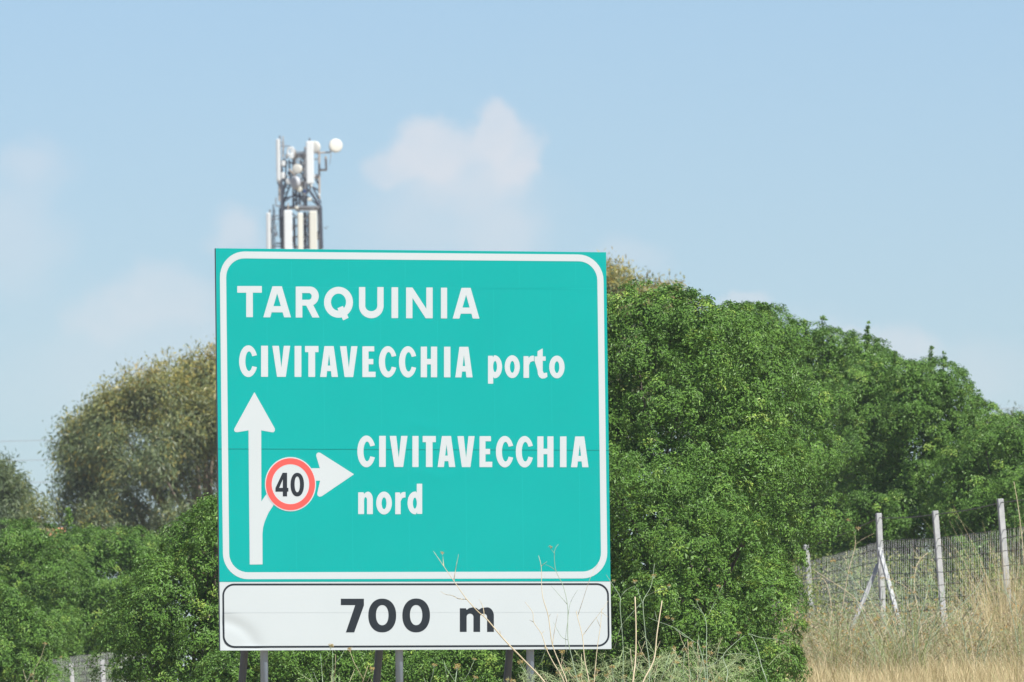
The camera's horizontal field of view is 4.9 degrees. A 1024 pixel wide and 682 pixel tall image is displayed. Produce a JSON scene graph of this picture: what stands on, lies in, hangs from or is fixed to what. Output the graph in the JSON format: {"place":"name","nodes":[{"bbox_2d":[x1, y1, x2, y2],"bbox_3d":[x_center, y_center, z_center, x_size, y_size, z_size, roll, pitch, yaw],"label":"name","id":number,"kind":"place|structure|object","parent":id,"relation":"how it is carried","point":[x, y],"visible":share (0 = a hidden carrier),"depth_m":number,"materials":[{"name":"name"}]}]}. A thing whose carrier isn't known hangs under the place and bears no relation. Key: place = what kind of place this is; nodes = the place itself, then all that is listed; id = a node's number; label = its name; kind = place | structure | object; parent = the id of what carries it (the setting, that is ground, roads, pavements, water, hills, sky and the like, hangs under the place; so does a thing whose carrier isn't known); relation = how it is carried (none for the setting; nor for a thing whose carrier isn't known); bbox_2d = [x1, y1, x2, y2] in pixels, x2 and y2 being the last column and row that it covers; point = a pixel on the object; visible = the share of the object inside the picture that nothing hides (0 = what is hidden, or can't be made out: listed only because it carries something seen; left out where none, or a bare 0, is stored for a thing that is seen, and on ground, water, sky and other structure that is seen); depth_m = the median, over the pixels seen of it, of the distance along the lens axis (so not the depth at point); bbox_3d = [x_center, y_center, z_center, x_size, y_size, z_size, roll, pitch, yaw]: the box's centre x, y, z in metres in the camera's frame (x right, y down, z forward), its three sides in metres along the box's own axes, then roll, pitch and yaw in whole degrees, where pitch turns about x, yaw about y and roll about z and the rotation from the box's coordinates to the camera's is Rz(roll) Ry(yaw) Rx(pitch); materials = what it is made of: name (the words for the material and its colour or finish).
{"place":"outdoors","nodes":[
{"label":"outdoors","id":0,"kind":"place"},
{"bbox_2d":[0,408,1012,441],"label":"overhead cable","id":1,"kind":"object","parent":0,"point":[135,437],"visible":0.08,"depth_m":520.42,"materials":[{"name":"grey plastic"}]},
{"bbox_2d":[0,0,1023,679],"label":"sky","id":2,"kind":"structure","parent":0,"point":[851,163],"materials":[{"name":"blue"}]},
{"bbox_2d":[774,639,1023,681],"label":"dry grass","id":3,"kind":"structure","parent":0,"point":[998,673],"depth_m":147.76,"materials":[{"name":"plant"}]},
{"bbox_3d":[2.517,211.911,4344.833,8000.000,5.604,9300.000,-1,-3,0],"label":"ground","id":4,"kind":"structure","parent":0,"visible":0},
{"bbox_2d":[0,446,47,564],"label":"eucalyptus tree","id":5,"kind":"object","parent":4,"relation":"on","point":[12,490],"visible":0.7,"depth_m":277.58,"materials":[{"name":"green plant"}]},
{"bbox_2d":[1,481,66,573],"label":"young eucalyptus","id":6,"kind":"object","parent":4,"relation":"on","point":[37,517],"visible":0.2,"depth_m":261.64,"materials":[{"name":"green plant"}]},
{"bbox_2d":[23,642,46,681],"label":"wild fennel","id":7,"kind":"object","parent":4,"relation":"on","point":[36,665],"visible":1,"depth_m":172.08,"materials":[{"name":"green plant"}]},
{"bbox_2d":[0,583,74,681],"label":"evergreen shrub","id":8,"kind":"object","parent":4,"relation":"on","point":[26,654],"visible":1,"depth_m":177.53,"materials":[{"name":"green plant"}]},
{"bbox_2d":[0,517,90,681],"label":"evergreen shrub","id":9,"kind":"object","parent":4,"relation":"on","point":[51,579],"visible":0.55,"depth_m":207.72,"materials":[{"name":"green plant"}]},
{"bbox_2d":[0,507,179,678],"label":"evergreen shrub","id":10,"kind":"object","parent":4,"relation":"on","point":[97,553],"visible":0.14,"depth_m":213.18,"materials":[{"name":"green plant"}]},
{"bbox_2d":[44,650,164,681],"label":"wire fence","id":11,"kind":"object","parent":4,"relation":"on","point":[103,667],"visible":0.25,"depth_m":200.95,"materials":[{"name":"metal"}]},
{"bbox_2d":[41,569,184,681],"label":"evergreen shrub","id":12,"kind":"object","parent":4,"relation":"on","point":[100,595],"visible":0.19,"depth_m":209.67,"materials":[{"name":"green plant"}]},
{"bbox_2d":[37,336,216,648],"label":"eucalyptus tree","id":13,"kind":"object","parent":4,"relation":"on","point":[94,459],"visible":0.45,"depth_m":328.05,"materials":[{"name":"green plant"}]},
{"bbox_2d":[85,492,322,681],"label":"evergreen shrub","id":14,"kind":"object","parent":4,"relation":"on","point":[161,662],"visible":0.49,"depth_m":130.52,"materials":[{"name":"green plant"}]},
{"bbox_2d":[189,645,395,681],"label":"shrub","id":15,"kind":"object","parent":4,"relation":"on","point":[301,662],"visible":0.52,"depth_m":125.77,"materials":[{"name":"green plant"}]},
{"bbox_2d":[190,512,417,680],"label":"evergreen shrub","id":16,"kind":"object","parent":4,"relation":"on","point":[295,650],"visible":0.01,"depth_m":139.08,"materials":[{"name":"green plant"}]},
{"bbox_2d":[266,136,342,248],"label":"telecom tower","id":17,"kind":"structure","parent":4,"relation":"on","point":[286,225],"depth_m":689.91,"materials":[{"name":"metal"}]},
{"bbox_2d":[296,644,344,681],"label":"wild fennel","id":18,"kind":"object","parent":4,"relation":"on","point":[331,645],"visible":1,"depth_m":113.46,"materials":[{"name":"plant"}]},
{"bbox_2d":[331,647,374,681],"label":"wild fennel","id":19,"kind":"object","parent":4,"relation":"on","point":[373,668],"visible":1,"depth_m":113.57,"materials":[{"name":"plant"}]},
{"bbox_2d":[215,248,610,681],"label":"road sign","id":20,"kind":"object","parent":4,"relation":"on","point":[389,422],"visible":0.99,"depth_m":115.08,"materials":[{"name":"metal"}]},
{"bbox_2d":[424,658,477,681],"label":"wild fennel","id":21,"kind":"object","parent":4,"relation":"on","point":[457,669],"visible":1,"depth_m":113.23,"materials":[{"name":"plant"}]},
{"bbox_2d":[352,649,614,681],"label":"shrub","id":22,"kind":"object","parent":4,"relation":"on","point":[440,658],"visible":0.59,"depth_m":124.71,"materials":[{"name":"green plant"}]},
{"bbox_2d":[433,551,544,681],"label":"fennel stalk","id":23,"kind":"object","parent":4,"relation":"on","point":[488,620],"visible":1,"depth_m":111.06,"materials":[{"name":"beige plant"}]},
{"bbox_2d":[358,356,646,681],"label":"evergreen shrub","id":24,"kind":"object","parent":4,"relation":"on","point":[502,581],"depth_m":137.33,"materials":[{"name":"green plant"}]},
{"bbox_2d":[508,661,567,681],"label":"wild fennel","id":25,"kind":"object","parent":4,"relation":"on","point":[538,676],"visible":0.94,"depth_m":112.57,"materials":[{"name":"plant"}]},
{"bbox_2d":[525,602,564,681],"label":"fennel stalk","id":26,"kind":"object","parent":4,"relation":"on","point":[546,648],"visible":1,"depth_m":111.23,"materials":[{"name":"beige plant"}]},
{"bbox_2d":[539,558,566,681],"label":"fennel stalk","id":27,"kind":"object","parent":4,"relation":"on","point":[549,624],"visible":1,"depth_m":111.47,"materials":[{"name":"beige plant"}]},
{"bbox_2d":[545,544,577,681],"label":"fennel stalk","id":28,"kind":"object","parent":4,"relation":"on","point":[567,608],"visible":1,"depth_m":112.09,"materials":[{"name":"beige plant"}]},
{"bbox_2d":[517,647,632,681],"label":"wild fennel","id":29,"kind":"object","parent":4,"relation":"on","point":[564,669],"visible":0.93,"depth_m":112.86,"materials":[{"name":"plant"}]},
{"bbox_2d":[576,564,606,681],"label":"fennel stalk","id":30,"kind":"object","parent":4,"relation":"on","point":[586,630],"visible":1,"depth_m":110.94,"materials":[{"name":"beige plant"}]},
{"bbox_2d":[594,609,604,681],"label":"fennel stalk","id":31,"kind":"object","parent":4,"relation":"on","point":[597,646],"visible":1,"depth_m":111.36,"materials":[{"name":"beige plant"}]},
{"bbox_2d":[538,643,685,681],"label":"wild fennel","id":32,"kind":"object","parent":4,"relation":"on","point":[611,667],"visible":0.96,"depth_m":112.17,"materials":[{"name":"plant"}]},
{"bbox_2d":[606,575,634,681],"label":"fennel stalk","id":33,"kind":"object","parent":4,"relation":"on","point":[621,621],"visible":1,"depth_m":112.23,"materials":[{"name":"beige plant"}]},
{"bbox_2d":[632,597,636,681],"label":"fennel stalk","id":34,"kind":"object","parent":4,"relation":"on","point":[635,641],"visible":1,"depth_m":110.52,"materials":[{"name":"beige plant"}]},
{"bbox_2d":[576,247,702,660],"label":"eucalyptus tree","id":35,"kind":"object","parent":4,"relation":"on","point":[615,280],"visible":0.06,"depth_m":299.88,"materials":[{"name":"green plant"}]},
{"bbox_2d":[614,564,670,681],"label":"fennel stalk","id":36,"kind":"object","parent":4,"relation":"on","point":[668,585],"visible":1,"depth_m":111.78,"materials":[{"name":"beige plant"}]},
{"bbox_2d":[642,601,661,681],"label":"fennel stalk","id":37,"kind":"object","parent":4,"relation":"on","point":[655,645],"visible":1,"depth_m":110.30,"materials":[{"name":"beige plant"}]},
{"bbox_2d":[597,639,732,681],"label":"wild fennel","id":38,"kind":"object","parent":4,"relation":"on","point":[664,665],"visible":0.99,"depth_m":112.64,"materials":[{"name":"plant"}]},
{"bbox_2d":[534,279,809,681],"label":"evergreen shrub","id":39,"kind":"object","parent":4,"relation":"on","point":[745,389],"visible":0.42,"depth_m":127.63,"materials":[{"name":"green plant"}]},
{"bbox_2d":[648,613,705,681],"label":"fennel stalk","id":40,"kind":"object","parent":4,"relation":"on","point":[672,618],"visible":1,"depth_m":112.56,"materials":[{"name":"beige plant"}]},
{"bbox_2d":[624,633,735,681],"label":"wild fennel","id":41,"kind":"object","parent":4,"relation":"on","point":[690,675],"visible":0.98,"depth_m":112.97,"materials":[{"name":"plant"}]},
{"bbox_2d":[562,441,812,681],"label":"evergreen shrub","id":42,"kind":"object","parent":4,"relation":"on","point":[658,535],"visible":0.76,"depth_m":123.18,"materials":[{"name":"green plant"}]},
{"bbox_2d":[692,585,722,681],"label":"fennel stalk","id":43,"kind":"object","parent":4,"relation":"on","point":[706,627],"visible":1,"depth_m":112.10,"materials":[{"name":"beige plant"}]},
{"bbox_2d":[688,632,765,681],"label":"fennel stalk","id":44,"kind":"object","parent":4,"relation":"on","point":[739,633],"visible":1,"depth_m":111.68,"materials":[{"name":"plant"}]},
{"bbox_2d":[678,638,792,681],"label":"wild fennel","id":45,"kind":"object","parent":4,"relation":"on","point":[737,671],"visible":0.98,"depth_m":113.13,"materials":[{"name":"plant"}]},
{"bbox_2d":[665,300,858,565],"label":"evergreen shrub","id":46,"kind":"object","parent":4,"relation":"on","point":[811,517],"visible":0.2,"depth_m":162.56,"materials":[{"name":"green plant"}]},
{"bbox_2d":[748,633,787,681],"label":"fennel stalk","id":47,"kind":"object","parent":4,"relation":"on","point":[758,652],"visible":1,"depth_m":113.60,"materials":[{"name":"plant"}]},
{"bbox_2d":[730,459,858,641],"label":"evergreen shrub","id":48,"kind":"object","parent":4,"relation":"on","point":[812,507],"visible":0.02,"depth_m":203.53,"materials":[{"name":"green plant"}]},
{"bbox_2d":[655,300,934,663],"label":"evergreen shrub","id":49,"kind":"object","parent":4,"relation":"on","point":[833,357],"visible":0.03,"depth_m":204.69,"materials":[{"name":"green plant"}]},
{"bbox_2d":[801,578,831,644],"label":"fennel stalk","id":50,"kind":"object","parent":4,"relation":"on","point":[831,608],"visible":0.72,"depth_m":167.12,"materials":[{"name":"beige plant"}]},
{"bbox_2d":[809,619,855,656],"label":"wild fennel","id":51,"kind":"object","parent":4,"relation":"on","point":[831,630],"visible":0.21,"depth_m":172.02,"materials":[{"name":"plant"}]},
{"bbox_2d":[812,569,892,658],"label":"fennel stalk","id":52,"kind":"object","parent":4,"relation":"on","point":[875,619],"visible":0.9,"depth_m":163.17,"materials":[{"name":"beige plant"}]},
{"bbox_2d":[839,518,869,634],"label":"fennel stalk","id":53,"kind":"object","parent":4,"relation":"on","point":[847,519],"visible":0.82,"depth_m":168.11,"materials":[{"name":"beige plant"}]},
{"bbox_2d":[809,603,901,652],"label":"wild fennel","id":54,"kind":"object","parent":4,"relation":"on","point":[812,610],"visible":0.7,"depth_m":168.02,"materials":[{"name":"plant"}]},
{"bbox_2d":[830,560,898,654],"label":"fennel stalk","id":55,"kind":"object","parent":4,"relation":"on","point":[863,591],"visible":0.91,"depth_m":164.16,"materials":[{"name":"beige plant"}]},
{"bbox_2d":[850,573,883,659],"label":"fennel stalk","id":56,"kind":"object","parent":4,"relation":"on","point":[862,612],"visible":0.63,"depth_m":162.13,"materials":[{"name":"beige plant"}]},
{"bbox_2d":[853,609,904,674],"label":"wild fennel","id":57,"kind":"object","parent":4,"relation":"on","point":[866,629],"visible":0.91,"depth_m":159.99,"materials":[{"name":"beige plant"}]},
{"bbox_2d":[765,596,1023,679],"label":"dry brush","id":58,"kind":"object","parent":4,"relation":"on","point":[846,662],"visible":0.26,"depth_m":160.90,"materials":[{"name":"beige plant"}]},
{"bbox_2d":[766,589,1023,678],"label":"weed blades","id":59,"kind":"object","parent":4,"relation":"on","point":[900,645],"visible":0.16,"depth_m":161.03,"materials":[{"name":"beige plant"}]},
{"bbox_2d":[767,498,1023,647],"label":"wire fence","id":60,"kind":"object","parent":4,"relation":"on","point":[880,568],"visible":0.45,"depth_m":183.95,"materials":[{"name":"metal"}]},
{"bbox_2d":[875,551,926,648],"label":"fennel stalk","id":61,"kind":"object","parent":4,"relation":"on","point":[914,590],"visible":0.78,"depth_m":166.14,"materials":[{"name":"beige plant"}]},
{"bbox_2d":[782,543,1023,645],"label":"wire fence","id":62,"kind":"object","parent":4,"relation":"on","point":[813,591],"visible":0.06,"depth_m":192.55,"materials":[{"name":"grey metal"}]},
{"bbox_2d":[867,566,962,661],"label":"wild fennel","id":63,"kind":"object","parent":4,"relation":"on","point":[906,598],"visible":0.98,"depth_m":162.94,"materials":[{"name":"plant"}]},
{"bbox_2d":[821,345,1018,640],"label":"evergreen shrub","id":64,"kind":"object","parent":4,"relation":"on","point":[871,436],"visible":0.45,"depth_m":199.41,"materials":[{"name":"green plant"}]},
{"bbox_2d":[911,571,961,655],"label":"wild fennel","id":65,"kind":"object","parent":4,"relation":"on","point":[944,615],"visible":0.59,"depth_m":168.01,"materials":[{"name":"plant"}]},
{"bbox_2d":[928,572,984,647],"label":"fennel stalk","id":66,"kind":"object","parent":4,"relation":"on","point":[954,610],"visible":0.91,"depth_m":164.08,"materials":[{"name":"beige plant"}]},
{"bbox_2d":[904,509,1023,661],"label":"tall dry grass","id":67,"kind":"structure","parent":4,"relation":"on","point":[1004,607],"depth_m":165.75,"materials":[{"name":"plant"}]},
{"bbox_2d":[923,411,1023,637],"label":"evergreen shrub","id":68,"kind":"object","parent":4,"relation":"on","point":[990,447],"visible":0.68,"depth_m":195.64,"materials":[{"name":"green plant"}]},
{"bbox_2d":[949,593,1009,667],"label":"wild fennel","id":69,"kind":"object","parent":4,"relation":"on","point":[976,640],"visible":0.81,"depth_m":159.98,"materials":[{"name":"beige plant"}]},
{"bbox_2d":[986,401,1023,559],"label":"eucalyptus tree","id":70,"kind":"object","parent":4,"relation":"on","point":[1006,429],"visible":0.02,"depth_m":419.62,"materials":[{"name":"green plant"}]},
{"bbox_2d":[996,564,1023,658],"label":"wild fennel","id":71,"kind":"object","parent":4,"relation":"on","point":[1006,593],"visible":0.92,"depth_m":163.94,"materials":[{"name":"plant"}]},
{"bbox_2d":[1014,484,1023,559],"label":"fennel stalk","id":72,"kind":"object","parent":4,"relation":"on","point":[1020,525],"visible":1,"depth_m":163.16,"materials":[{"name":"beige plant"}]}
]}

